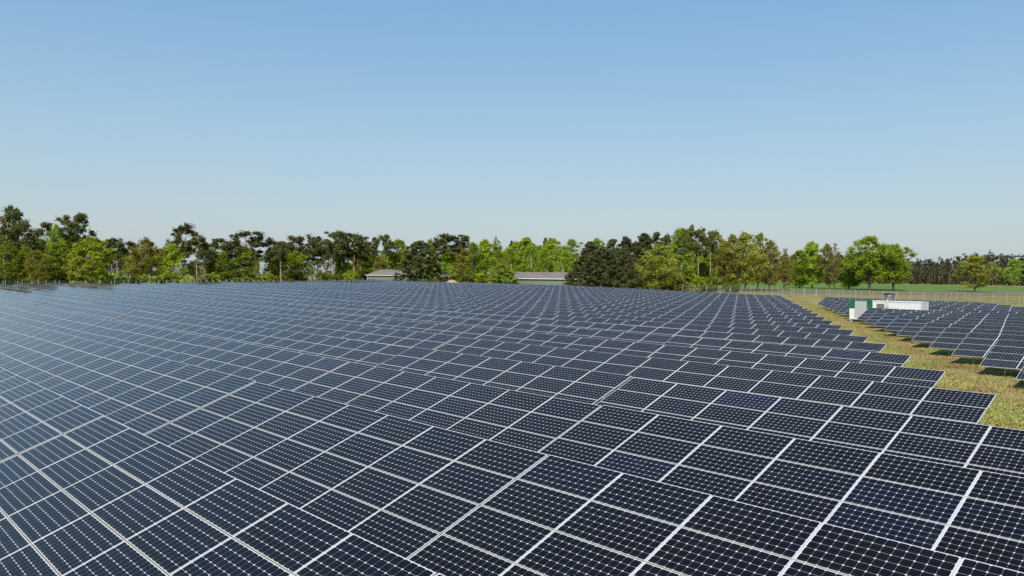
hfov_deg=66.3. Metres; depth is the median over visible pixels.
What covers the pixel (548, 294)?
solar table
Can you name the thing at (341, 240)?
pine tree
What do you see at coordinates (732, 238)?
oak tree
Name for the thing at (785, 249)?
bare tree
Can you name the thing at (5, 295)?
solar table
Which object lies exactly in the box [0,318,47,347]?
solar table
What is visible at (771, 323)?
solar table
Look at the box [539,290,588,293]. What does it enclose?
solar table
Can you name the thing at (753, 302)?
solar table
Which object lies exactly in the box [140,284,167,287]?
solar table
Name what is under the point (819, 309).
grass
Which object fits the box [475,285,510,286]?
solar table
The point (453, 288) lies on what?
solar table
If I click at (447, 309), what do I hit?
solar table
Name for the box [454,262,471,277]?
oak tree
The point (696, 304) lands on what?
solar table
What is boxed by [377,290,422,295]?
solar table
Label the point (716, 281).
shrub
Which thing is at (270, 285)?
solar table
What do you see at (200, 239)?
pine tree
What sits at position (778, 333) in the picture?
solar table
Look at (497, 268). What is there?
oak tree
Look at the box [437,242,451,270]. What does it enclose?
pine tree
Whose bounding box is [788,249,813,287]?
leafy tree
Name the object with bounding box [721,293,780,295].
solar table
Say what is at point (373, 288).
solar table
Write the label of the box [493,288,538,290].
solar table
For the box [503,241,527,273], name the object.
leafy tree
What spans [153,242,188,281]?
leafy tree
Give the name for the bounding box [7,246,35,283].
leafy tree
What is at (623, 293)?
solar table
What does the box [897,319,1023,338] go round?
solar table
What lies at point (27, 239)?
pine tree
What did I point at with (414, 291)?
solar table
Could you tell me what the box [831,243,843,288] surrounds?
bare tree
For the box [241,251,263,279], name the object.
oak tree
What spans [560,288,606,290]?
solar table
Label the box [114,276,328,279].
pale field
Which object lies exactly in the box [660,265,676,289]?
leafy tree
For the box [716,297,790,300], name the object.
solar table
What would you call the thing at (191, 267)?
oak tree
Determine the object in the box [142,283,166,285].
solar table
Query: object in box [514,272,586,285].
shed
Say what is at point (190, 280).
shrub
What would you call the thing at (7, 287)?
solar table
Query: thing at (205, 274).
green field
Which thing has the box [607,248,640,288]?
conifer tree
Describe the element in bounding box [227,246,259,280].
leafy tree
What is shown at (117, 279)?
shrub
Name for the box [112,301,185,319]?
solar table
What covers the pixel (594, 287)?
solar table
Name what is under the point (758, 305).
solar table
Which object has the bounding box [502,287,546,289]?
solar table
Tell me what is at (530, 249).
birch tree
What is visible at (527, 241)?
leafy tree
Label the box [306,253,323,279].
pine tree
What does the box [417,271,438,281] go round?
shrub
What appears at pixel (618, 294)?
solar table
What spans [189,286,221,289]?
solar table
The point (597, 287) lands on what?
solar table
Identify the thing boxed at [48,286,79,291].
solar table
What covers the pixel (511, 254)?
birch tree
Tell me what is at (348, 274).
shrub
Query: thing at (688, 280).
leafy tree
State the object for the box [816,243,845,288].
oak tree
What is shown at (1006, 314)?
solar table
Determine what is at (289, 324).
solar table
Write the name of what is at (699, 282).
shrub
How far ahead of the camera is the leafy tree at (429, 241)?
299.18 m
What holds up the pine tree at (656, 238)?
on the ground at (797, 298)
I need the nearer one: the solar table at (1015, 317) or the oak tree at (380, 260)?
the solar table at (1015, 317)
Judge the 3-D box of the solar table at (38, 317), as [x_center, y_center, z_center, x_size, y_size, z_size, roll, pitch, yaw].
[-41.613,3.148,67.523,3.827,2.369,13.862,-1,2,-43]
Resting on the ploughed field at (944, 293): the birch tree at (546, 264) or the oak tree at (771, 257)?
the oak tree at (771, 257)
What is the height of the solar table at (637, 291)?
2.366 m
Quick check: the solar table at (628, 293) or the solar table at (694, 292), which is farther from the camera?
the solar table at (694, 292)
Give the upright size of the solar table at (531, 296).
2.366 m
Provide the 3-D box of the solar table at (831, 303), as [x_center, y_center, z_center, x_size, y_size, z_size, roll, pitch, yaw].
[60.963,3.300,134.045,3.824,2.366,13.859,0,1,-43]
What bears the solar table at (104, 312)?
on the ground at (797, 298)
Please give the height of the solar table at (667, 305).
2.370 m
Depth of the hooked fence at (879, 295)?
205.18 m
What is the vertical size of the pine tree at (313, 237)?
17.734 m
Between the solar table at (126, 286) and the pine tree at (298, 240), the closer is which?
the solar table at (126, 286)
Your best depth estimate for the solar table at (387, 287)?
161.36 m
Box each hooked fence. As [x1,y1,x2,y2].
[0,280,313,284]
[720,287,1023,305]
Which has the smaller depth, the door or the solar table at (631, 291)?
the door
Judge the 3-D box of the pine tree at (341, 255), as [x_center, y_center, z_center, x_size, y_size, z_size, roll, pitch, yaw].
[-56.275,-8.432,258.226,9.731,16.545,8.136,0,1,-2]
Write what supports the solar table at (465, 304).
on the ground at (797, 298)
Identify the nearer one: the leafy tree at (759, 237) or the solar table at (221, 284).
the solar table at (221, 284)
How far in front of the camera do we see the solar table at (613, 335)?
52.67 m
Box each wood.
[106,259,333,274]
[695,249,1023,285]
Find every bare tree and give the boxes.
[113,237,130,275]
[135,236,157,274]
[778,247,791,289]
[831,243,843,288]
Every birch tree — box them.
[464,241,481,276]
[469,243,486,278]
[489,240,507,269]
[505,248,520,275]
[520,244,542,271]
[538,247,553,271]
[553,245,573,271]
[663,237,678,283]
[667,227,697,282]
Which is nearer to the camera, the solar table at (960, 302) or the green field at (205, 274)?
the solar table at (960, 302)
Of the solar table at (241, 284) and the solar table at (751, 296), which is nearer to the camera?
the solar table at (751, 296)
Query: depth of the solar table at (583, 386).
32.60 m
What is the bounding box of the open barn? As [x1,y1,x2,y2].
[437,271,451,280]
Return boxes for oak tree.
[20,250,58,283]
[60,256,94,283]
[113,252,147,277]
[119,239,163,280]
[119,249,145,279]
[150,249,171,281]
[184,260,205,279]
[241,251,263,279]
[371,256,390,272]
[452,247,475,273]
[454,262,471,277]
[488,263,514,280]
[625,261,642,287]
[628,258,653,288]
[633,244,697,289]
[706,234,733,289]
[708,241,740,288]
[716,234,752,284]
[724,231,769,290]
[757,240,784,290]
[774,253,795,286]
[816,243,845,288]
[951,254,1004,291]
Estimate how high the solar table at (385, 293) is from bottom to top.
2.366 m
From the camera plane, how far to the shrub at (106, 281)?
201.02 m
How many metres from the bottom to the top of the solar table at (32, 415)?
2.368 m
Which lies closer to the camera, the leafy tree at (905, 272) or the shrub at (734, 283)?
the shrub at (734, 283)
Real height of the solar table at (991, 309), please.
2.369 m
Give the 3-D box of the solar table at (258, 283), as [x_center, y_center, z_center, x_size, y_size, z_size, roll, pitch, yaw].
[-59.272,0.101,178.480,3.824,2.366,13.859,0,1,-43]
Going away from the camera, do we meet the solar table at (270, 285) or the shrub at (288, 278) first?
the solar table at (270, 285)
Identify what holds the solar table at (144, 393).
on the ground at (797, 298)
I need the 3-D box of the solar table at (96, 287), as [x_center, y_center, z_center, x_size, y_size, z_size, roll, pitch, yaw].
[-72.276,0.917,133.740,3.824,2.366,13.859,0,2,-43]
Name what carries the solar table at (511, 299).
on the ground at (797, 298)
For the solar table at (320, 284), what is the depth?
181.42 m
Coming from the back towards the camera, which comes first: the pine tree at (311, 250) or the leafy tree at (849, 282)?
the leafy tree at (849, 282)
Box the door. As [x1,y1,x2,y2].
[855,301,866,317]
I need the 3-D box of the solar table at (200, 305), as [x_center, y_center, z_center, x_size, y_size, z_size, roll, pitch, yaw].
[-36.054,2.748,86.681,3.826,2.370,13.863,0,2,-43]
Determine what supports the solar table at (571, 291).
on the ground at (797, 298)
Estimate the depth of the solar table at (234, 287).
149.32 m
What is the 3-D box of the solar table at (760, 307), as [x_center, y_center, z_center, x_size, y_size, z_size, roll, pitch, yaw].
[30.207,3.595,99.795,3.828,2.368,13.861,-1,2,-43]
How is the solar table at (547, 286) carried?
on the ground at (797, 298)
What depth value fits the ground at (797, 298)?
72.21 m
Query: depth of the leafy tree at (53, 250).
192.25 m
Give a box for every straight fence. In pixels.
[1,278,310,284]
[686,285,1023,302]
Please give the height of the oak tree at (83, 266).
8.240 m
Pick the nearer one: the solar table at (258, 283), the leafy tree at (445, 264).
the solar table at (258, 283)
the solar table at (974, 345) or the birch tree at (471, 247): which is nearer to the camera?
the solar table at (974, 345)
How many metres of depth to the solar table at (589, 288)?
182.25 m
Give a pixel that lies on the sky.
(797, 123)
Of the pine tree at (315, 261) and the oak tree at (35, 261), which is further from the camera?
the pine tree at (315, 261)
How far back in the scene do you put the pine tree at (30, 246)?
230.75 m
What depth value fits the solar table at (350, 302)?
96.73 m
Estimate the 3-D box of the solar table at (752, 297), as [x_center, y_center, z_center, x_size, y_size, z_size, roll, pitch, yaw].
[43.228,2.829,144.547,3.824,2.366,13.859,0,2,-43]
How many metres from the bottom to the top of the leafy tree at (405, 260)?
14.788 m
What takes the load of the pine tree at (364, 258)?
on the ground at (797, 298)
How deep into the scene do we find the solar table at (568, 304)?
101.47 m
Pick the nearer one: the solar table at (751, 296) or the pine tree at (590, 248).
the solar table at (751, 296)
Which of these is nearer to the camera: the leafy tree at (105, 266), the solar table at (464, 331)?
the solar table at (464, 331)
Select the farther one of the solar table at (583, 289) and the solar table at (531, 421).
the solar table at (583, 289)
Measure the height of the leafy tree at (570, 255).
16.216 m
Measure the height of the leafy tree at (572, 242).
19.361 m
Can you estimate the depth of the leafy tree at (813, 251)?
319.32 m
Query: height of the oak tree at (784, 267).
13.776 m
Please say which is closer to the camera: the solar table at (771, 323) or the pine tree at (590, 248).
the solar table at (771, 323)
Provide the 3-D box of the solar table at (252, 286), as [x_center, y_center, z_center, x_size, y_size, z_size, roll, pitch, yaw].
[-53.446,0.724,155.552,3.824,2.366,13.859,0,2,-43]
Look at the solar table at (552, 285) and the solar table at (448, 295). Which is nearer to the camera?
the solar table at (448, 295)
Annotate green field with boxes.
[107,274,332,276]
[687,282,1023,291]
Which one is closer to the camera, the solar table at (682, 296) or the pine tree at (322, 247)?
the solar table at (682, 296)
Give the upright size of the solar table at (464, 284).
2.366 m
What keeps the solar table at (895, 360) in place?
on the ground at (797, 298)
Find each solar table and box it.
[0,285,20,290]
[0,290,24,300]
[0,301,34,317]
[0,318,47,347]
[0,330,123,383]
[0,367,103,462]
[0,416,435,575]
[1,307,75,327]
[6,294,54,305]
[11,287,43,293]
[12,283,36,286]
[31,284,55,289]
[32,289,68,297]
[35,299,88,312]
[37,349,255,434]
[40,315,130,339]
[43,283,65,285]
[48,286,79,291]
[55,292,100,302]
[61,284,88,287]
[67,304,135,319]
[71,288,106,294]
[72,282,92,284]
[83,285,112,289]
[90,284,114,286]
[92,324,213,358]
[104,287,139,293]
[110,311,194,329]
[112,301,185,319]
[113,285,141,288]
[117,283,142,285]
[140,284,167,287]
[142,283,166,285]
[146,382,547,558]
[163,283,186,284]
[164,284,191,286]
[165,286,198,290]
[167,300,228,309]
[167,338,348,390]
[168,307,247,322]
[170,319,282,343]
[183,282,208,284]
[187,284,214,286]
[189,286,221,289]
[206,298,265,306]
[207,283,234,285]
[212,285,245,288]
[215,304,291,316]
[227,283,254,285]
[229,314,333,333]
[235,285,266,287]
[239,296,297,303]
[245,283,271,285]
[253,330,409,365]
[254,284,284,286]
[254,290,298,296]
[256,302,328,311]
[270,295,324,301]
[272,284,303,285]
[277,282,304,283]
[278,290,320,294]
[278,310,375,325]
[289,284,318,286]
[290,300,358,308]
[293,362,600,451]
[294,294,349,300]
[305,283,335,285]
[312,323,457,349]
[320,299,382,305]
[320,308,409,325]
[333,284,368,286]
[344,298,408,303]
[349,284,382,286]
[352,305,436,315]
[353,287,392,289]
[358,291,407,295]
[362,318,491,348]
[367,297,427,302]
[369,286,407,288]
[376,347,630,404]
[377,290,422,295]
[379,303,461,315]
[381,286,420,288]
[386,283,417,284]
[386,295,446,301]
[393,289,436,292]
[395,285,432,287]
[400,314,519,329]
[405,302,481,308]
[406,288,450,291]
[406,294,461,299]
[408,455,1023,575]
[418,284,454,285]
[418,287,462,290]
[421,293,476,297]
[426,301,498,306]
[430,311,540,323]
[432,287,473,289]
[435,292,489,296]
[435,337,650,374]
[443,286,483,288]
[443,299,514,305]
[447,283,480,284]
[451,291,500,295]
[454,286,488,287]
[456,309,557,318]
[460,298,526,303]
[462,290,511,293]
[463,285,501,287]
[474,289,521,292]
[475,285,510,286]
[475,296,538,301]
[476,329,664,356]
[477,307,573,318]
[484,288,529,291]
[488,295,548,299]
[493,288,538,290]
[496,305,585,312]
[499,294,559,298]
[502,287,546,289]
[509,323,673,344]
[511,286,553,289]
[511,303,596,310]
[512,293,568,296]
[518,286,559,288]
[522,292,575,295]
[525,302,606,307]
[526,285,565,287]
[530,291,582,294]
[532,285,571,287]
[533,319,681,335]
[537,300,613,305]
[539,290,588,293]
[539,405,1023,572]
[547,289,595,292]
[549,298,620,303]
[552,315,687,328]
[553,289,601,291]
[558,297,628,301]
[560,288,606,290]
[567,287,611,289]
[569,296,633,300]
[569,313,692,323]
[573,286,615,288]
[575,295,639,299]
[577,286,619,288]
[583,294,643,297]
[583,310,695,319]
[589,293,647,296]
[593,308,699,316]
[596,292,651,295]
[596,377,1023,477]
[602,291,654,294]
[603,357,996,423]
[604,306,702,313]
[607,290,658,293]
[612,289,661,292]
[613,304,705,309]
[616,289,664,291]
[620,288,667,290]
[620,302,707,307]
[627,300,709,305]
[633,299,710,303]
[638,298,712,302]
[644,297,713,300]
[648,296,714,299]
[649,345,945,387]
[652,295,715,298]
[655,294,717,297]
[659,293,717,295]
[662,292,718,295]
[663,336,910,366]
[665,291,719,294]
[668,290,720,293]
[674,330,886,352]
[678,324,868,341]
[684,320,854,335]
[694,317,842,328]
[697,314,833,324]
[699,308,818,316]
[700,311,825,319]
[706,306,812,312]
[709,305,807,309]
[710,303,803,307]
[711,301,800,305]
[714,300,795,303]
[715,299,793,302]
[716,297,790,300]
[718,296,786,298]
[718,297,788,299]
[719,295,784,297]
[720,294,782,296]
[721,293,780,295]
[817,297,899,307]
[821,298,907,305]
[825,299,850,309]
[828,300,849,308]
[832,301,933,314]
[837,303,945,316]
[843,307,958,314]
[856,308,988,324]
[864,310,1007,327]
[874,312,1023,331]
[884,315,1023,336]
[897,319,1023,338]
[908,300,985,302]
[911,322,1023,346]
[922,301,997,304]
[929,302,1011,305]
[929,303,1015,306]
[929,327,1023,355]
[934,304,1023,308]
[945,309,1023,313]
[946,307,1023,309]
[951,332,1023,364]
[958,308,1023,311]
[979,339,1023,375]
[988,313,1023,316]
[1007,316,1023,317]
[1016,367,1023,379]
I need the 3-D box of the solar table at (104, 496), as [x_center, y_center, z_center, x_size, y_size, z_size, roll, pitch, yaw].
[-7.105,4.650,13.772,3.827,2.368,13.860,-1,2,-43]
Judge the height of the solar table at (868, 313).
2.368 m
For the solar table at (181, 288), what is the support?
on the ground at (797, 298)
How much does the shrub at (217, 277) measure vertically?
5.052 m
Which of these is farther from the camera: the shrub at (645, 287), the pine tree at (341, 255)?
the pine tree at (341, 255)
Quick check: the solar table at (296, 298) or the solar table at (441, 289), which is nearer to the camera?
the solar table at (296, 298)
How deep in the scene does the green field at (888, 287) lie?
360.51 m
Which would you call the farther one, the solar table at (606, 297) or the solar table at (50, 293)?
the solar table at (606, 297)
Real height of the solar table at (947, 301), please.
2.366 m
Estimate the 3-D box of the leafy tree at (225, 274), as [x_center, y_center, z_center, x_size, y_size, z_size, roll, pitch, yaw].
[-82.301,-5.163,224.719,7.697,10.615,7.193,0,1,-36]
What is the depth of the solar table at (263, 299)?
100.04 m
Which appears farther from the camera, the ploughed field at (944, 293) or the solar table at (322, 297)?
the ploughed field at (944, 293)
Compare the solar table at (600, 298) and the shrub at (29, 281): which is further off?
the shrub at (29, 281)
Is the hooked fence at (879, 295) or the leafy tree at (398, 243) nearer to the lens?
the hooked fence at (879, 295)
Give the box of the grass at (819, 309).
[800,304,1023,429]
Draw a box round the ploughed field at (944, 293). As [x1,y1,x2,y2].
[683,289,1023,295]
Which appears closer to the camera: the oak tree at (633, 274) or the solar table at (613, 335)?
the solar table at (613, 335)
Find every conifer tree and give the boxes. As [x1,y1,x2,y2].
[390,240,446,281]
[564,254,606,286]
[583,246,624,287]
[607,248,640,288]
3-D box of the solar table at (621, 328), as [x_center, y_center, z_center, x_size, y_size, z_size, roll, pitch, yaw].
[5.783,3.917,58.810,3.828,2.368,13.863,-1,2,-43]
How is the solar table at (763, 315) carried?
on the ground at (797, 298)
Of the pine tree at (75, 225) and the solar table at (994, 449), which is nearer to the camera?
the solar table at (994, 449)
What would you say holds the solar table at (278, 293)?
on the ground at (797, 298)
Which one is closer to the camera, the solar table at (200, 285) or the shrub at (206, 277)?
the solar table at (200, 285)
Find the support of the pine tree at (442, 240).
on the ground at (797, 298)
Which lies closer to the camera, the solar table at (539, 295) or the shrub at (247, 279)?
the solar table at (539, 295)
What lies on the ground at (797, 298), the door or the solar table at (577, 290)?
the solar table at (577, 290)
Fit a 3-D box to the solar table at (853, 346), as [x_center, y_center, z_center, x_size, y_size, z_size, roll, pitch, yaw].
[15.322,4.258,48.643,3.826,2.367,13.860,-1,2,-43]
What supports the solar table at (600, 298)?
on the ground at (797, 298)
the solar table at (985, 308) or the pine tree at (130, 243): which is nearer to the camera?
the solar table at (985, 308)
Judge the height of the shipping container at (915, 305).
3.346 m
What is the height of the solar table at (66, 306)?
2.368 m
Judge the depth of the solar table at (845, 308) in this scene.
118.77 m
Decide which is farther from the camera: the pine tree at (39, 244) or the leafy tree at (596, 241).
the leafy tree at (596, 241)
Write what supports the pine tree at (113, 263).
on the ground at (797, 298)
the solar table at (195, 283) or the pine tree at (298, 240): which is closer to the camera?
the solar table at (195, 283)
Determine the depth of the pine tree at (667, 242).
264.15 m
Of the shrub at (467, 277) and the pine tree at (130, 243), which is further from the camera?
the shrub at (467, 277)
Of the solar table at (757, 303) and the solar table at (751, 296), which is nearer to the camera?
the solar table at (757, 303)
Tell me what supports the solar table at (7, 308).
on the ground at (797, 298)
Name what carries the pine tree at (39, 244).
on the ground at (797, 298)
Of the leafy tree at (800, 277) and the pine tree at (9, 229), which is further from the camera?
the leafy tree at (800, 277)
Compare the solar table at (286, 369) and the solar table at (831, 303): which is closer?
the solar table at (286, 369)
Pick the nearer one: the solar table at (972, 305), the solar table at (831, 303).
the solar table at (972, 305)
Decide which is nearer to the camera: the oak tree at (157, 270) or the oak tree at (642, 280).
the oak tree at (157, 270)
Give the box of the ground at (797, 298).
[18,271,1023,454]
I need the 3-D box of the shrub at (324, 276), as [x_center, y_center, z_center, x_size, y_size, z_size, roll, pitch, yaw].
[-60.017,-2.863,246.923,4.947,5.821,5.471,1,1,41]
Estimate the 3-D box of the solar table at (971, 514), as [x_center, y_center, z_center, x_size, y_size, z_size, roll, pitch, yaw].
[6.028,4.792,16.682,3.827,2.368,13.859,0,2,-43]
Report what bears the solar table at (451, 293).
on the ground at (797, 298)
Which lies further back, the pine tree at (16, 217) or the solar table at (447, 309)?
the pine tree at (16, 217)
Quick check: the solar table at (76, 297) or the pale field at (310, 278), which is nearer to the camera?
the solar table at (76, 297)
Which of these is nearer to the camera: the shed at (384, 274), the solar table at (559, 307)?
the solar table at (559, 307)
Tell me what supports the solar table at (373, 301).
on the ground at (797, 298)
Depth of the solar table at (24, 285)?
148.17 m
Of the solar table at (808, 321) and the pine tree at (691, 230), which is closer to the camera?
the solar table at (808, 321)
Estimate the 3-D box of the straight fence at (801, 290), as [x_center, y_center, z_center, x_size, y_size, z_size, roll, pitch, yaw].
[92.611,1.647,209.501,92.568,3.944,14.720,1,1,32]
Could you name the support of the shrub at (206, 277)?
on the ground at (797, 298)
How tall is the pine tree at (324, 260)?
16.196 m
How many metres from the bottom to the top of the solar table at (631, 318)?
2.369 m
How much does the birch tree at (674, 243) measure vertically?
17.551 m
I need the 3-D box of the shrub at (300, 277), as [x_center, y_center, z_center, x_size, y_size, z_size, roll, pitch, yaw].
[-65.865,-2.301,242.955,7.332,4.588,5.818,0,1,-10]
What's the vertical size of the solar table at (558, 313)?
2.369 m
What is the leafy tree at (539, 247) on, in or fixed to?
on the ground at (797, 298)
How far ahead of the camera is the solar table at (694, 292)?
175.10 m
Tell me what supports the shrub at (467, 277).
on the ground at (797, 298)
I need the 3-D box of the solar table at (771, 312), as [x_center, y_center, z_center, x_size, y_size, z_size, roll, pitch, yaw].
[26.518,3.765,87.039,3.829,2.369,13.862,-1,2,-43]
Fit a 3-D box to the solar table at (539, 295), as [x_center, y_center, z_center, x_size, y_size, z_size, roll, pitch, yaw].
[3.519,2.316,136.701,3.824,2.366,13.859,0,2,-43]
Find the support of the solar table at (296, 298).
on the ground at (797, 298)
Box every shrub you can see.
[0,269,18,284]
[9,273,27,285]
[26,274,46,283]
[98,273,108,283]
[106,273,131,284]
[127,275,147,283]
[135,274,156,283]
[151,273,181,283]
[182,275,196,281]
[197,273,217,282]
[209,272,224,282]
[224,276,246,281]
[239,275,253,281]
[251,273,276,281]
[275,275,295,280]
[292,273,307,280]
[314,270,332,280]
[328,270,344,279]
[339,270,359,280]
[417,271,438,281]
[455,272,478,281]
[470,269,490,282]
[489,267,520,283]
[635,278,649,288]
[655,274,667,289]
[668,272,686,290]
[686,273,713,291]
[703,274,725,291]
[723,280,741,292]
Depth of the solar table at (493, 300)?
111.70 m
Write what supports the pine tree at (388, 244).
on the ground at (797, 298)
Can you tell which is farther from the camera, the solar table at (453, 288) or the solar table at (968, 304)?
the solar table at (453, 288)
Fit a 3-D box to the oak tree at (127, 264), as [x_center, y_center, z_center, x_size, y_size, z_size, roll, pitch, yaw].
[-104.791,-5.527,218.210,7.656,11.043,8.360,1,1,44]
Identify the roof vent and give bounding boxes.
[880,292,897,300]
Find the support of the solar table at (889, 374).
on the ground at (797, 298)
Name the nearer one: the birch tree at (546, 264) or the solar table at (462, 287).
the solar table at (462, 287)
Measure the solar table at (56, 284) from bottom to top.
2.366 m
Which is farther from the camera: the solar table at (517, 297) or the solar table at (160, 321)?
the solar table at (517, 297)
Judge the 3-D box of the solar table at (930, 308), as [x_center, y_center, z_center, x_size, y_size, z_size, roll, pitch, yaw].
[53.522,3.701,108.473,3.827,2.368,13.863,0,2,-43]
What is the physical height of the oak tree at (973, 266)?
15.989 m
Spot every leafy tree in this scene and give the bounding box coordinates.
[0,240,22,284]
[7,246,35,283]
[24,253,53,282]
[35,242,73,282]
[44,223,60,251]
[56,235,89,280]
[66,236,119,283]
[88,255,112,276]
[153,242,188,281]
[200,247,220,274]
[210,252,238,281]
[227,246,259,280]
[262,255,294,279]
[281,250,314,280]
[331,258,352,279]
[347,259,368,278]
[349,254,378,279]
[377,249,397,269]
[383,238,413,269]
[394,249,417,270]
[421,239,441,273]
[436,251,458,279]
[474,239,502,280]
[499,250,511,266]
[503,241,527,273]
[508,237,539,272]
[529,245,543,269]
[537,237,563,271]
[550,247,576,271]
[554,238,584,271]
[592,238,604,264]
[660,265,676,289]
[675,270,695,289]
[686,251,702,278]
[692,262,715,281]
[697,254,717,279]
[744,232,778,289]
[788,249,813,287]
[799,241,826,287]
[833,257,863,288]
[843,235,900,289]
[871,243,918,290]
[1003,259,1023,285]
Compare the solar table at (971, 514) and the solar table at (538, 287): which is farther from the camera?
the solar table at (538, 287)
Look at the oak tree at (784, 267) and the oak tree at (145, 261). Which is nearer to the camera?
the oak tree at (145, 261)
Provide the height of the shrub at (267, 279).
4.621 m
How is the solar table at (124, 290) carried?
on the ground at (797, 298)
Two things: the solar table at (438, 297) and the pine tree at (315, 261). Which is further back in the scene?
the pine tree at (315, 261)
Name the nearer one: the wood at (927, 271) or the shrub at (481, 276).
the shrub at (481, 276)
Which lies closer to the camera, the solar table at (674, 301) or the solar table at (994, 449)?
the solar table at (994, 449)
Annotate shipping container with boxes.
[849,300,874,320]
[873,300,928,309]
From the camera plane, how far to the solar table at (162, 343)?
46.85 m
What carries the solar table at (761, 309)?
on the ground at (797, 298)
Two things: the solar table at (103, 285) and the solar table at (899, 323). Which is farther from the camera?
the solar table at (103, 285)
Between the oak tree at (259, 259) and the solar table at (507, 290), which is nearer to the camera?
the solar table at (507, 290)
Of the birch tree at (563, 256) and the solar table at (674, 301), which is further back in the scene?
the birch tree at (563, 256)
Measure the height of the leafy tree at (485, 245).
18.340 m
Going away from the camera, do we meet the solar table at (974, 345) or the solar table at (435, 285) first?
the solar table at (974, 345)
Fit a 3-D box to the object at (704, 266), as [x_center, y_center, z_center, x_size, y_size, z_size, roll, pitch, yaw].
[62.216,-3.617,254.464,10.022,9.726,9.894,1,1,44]
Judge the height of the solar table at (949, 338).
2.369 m
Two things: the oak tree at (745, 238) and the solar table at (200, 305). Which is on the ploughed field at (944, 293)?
the oak tree at (745, 238)
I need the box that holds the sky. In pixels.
[0,0,1023,278]
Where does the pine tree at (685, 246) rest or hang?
on the ground at (797, 298)
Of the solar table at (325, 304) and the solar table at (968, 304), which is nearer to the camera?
the solar table at (325, 304)
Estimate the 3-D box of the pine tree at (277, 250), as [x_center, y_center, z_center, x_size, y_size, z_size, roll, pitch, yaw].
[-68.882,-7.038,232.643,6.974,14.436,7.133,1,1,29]
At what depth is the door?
104.67 m
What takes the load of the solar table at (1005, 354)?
on the ground at (797, 298)
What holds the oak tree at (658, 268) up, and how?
on the ground at (797, 298)
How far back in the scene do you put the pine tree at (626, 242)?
255.21 m
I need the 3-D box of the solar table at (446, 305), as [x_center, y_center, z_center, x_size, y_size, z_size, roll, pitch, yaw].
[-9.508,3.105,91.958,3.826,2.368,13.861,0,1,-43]
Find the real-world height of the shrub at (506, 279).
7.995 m
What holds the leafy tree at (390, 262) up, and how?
on the ground at (797, 298)
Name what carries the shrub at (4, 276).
on the ground at (797, 298)
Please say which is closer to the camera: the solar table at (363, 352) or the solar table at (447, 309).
the solar table at (363, 352)
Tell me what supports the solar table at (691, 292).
on the ground at (797, 298)
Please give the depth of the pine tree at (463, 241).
299.75 m
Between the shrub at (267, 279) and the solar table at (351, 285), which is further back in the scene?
the shrub at (267, 279)
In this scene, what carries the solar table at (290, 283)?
on the ground at (797, 298)
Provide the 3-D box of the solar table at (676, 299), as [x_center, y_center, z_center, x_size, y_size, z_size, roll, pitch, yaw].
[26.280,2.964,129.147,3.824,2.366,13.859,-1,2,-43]
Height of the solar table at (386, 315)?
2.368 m
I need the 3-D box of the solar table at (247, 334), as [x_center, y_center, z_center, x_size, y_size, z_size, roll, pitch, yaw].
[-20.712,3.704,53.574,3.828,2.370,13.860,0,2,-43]
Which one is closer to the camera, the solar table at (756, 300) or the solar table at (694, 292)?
the solar table at (756, 300)
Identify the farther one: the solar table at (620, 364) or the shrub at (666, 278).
the shrub at (666, 278)
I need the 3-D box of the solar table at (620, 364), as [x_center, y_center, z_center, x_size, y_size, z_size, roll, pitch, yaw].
[0.223,4.220,39.645,3.828,2.369,13.862,0,2,-43]
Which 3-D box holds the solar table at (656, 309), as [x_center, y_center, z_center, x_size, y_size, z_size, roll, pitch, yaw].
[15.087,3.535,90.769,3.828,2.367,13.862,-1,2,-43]
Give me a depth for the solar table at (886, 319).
85.86 m
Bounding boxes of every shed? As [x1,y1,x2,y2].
[367,269,418,280]
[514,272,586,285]
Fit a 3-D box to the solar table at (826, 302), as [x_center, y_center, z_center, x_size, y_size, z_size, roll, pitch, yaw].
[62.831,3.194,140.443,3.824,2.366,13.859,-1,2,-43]
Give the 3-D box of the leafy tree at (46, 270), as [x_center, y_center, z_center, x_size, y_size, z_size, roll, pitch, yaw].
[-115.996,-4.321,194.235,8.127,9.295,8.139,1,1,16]
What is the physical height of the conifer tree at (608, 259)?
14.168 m
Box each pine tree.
[0,204,33,245]
[0,209,20,261]
[11,219,39,249]
[13,241,35,253]
[29,221,59,252]
[54,212,100,244]
[101,237,121,273]
[105,241,128,275]
[106,258,124,272]
[115,240,141,278]
[166,240,185,271]
[167,222,202,278]
[178,234,209,282]
[195,243,216,274]
[210,238,241,262]
[224,230,269,270]
[256,237,288,273]
[270,240,292,280]
[285,235,307,255]
[299,238,320,278]
[305,233,327,278]
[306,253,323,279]
[314,238,338,271]
[320,250,347,272]
[323,230,351,274]
[328,240,351,270]
[336,231,376,277]
[345,239,381,279]
[371,235,380,263]
[379,233,395,260]
[430,233,463,278]
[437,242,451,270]
[454,235,469,252]
[572,241,602,272]
[602,239,621,286]
[614,236,635,272]
[631,240,644,288]
[632,233,657,283]
[646,232,668,289]
[655,234,671,258]
[673,237,691,290]
[677,224,703,290]
[689,226,708,275]
[701,229,720,274]
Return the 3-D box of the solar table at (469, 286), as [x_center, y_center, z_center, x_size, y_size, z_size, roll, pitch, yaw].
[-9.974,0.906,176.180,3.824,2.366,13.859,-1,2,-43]
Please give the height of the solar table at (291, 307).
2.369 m
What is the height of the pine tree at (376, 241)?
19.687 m
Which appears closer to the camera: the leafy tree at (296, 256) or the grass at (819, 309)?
the grass at (819, 309)
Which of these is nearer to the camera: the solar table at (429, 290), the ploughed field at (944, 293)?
the solar table at (429, 290)
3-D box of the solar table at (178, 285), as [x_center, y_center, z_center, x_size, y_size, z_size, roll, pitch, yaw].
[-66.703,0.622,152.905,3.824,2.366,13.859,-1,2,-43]
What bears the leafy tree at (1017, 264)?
on the ground at (797, 298)

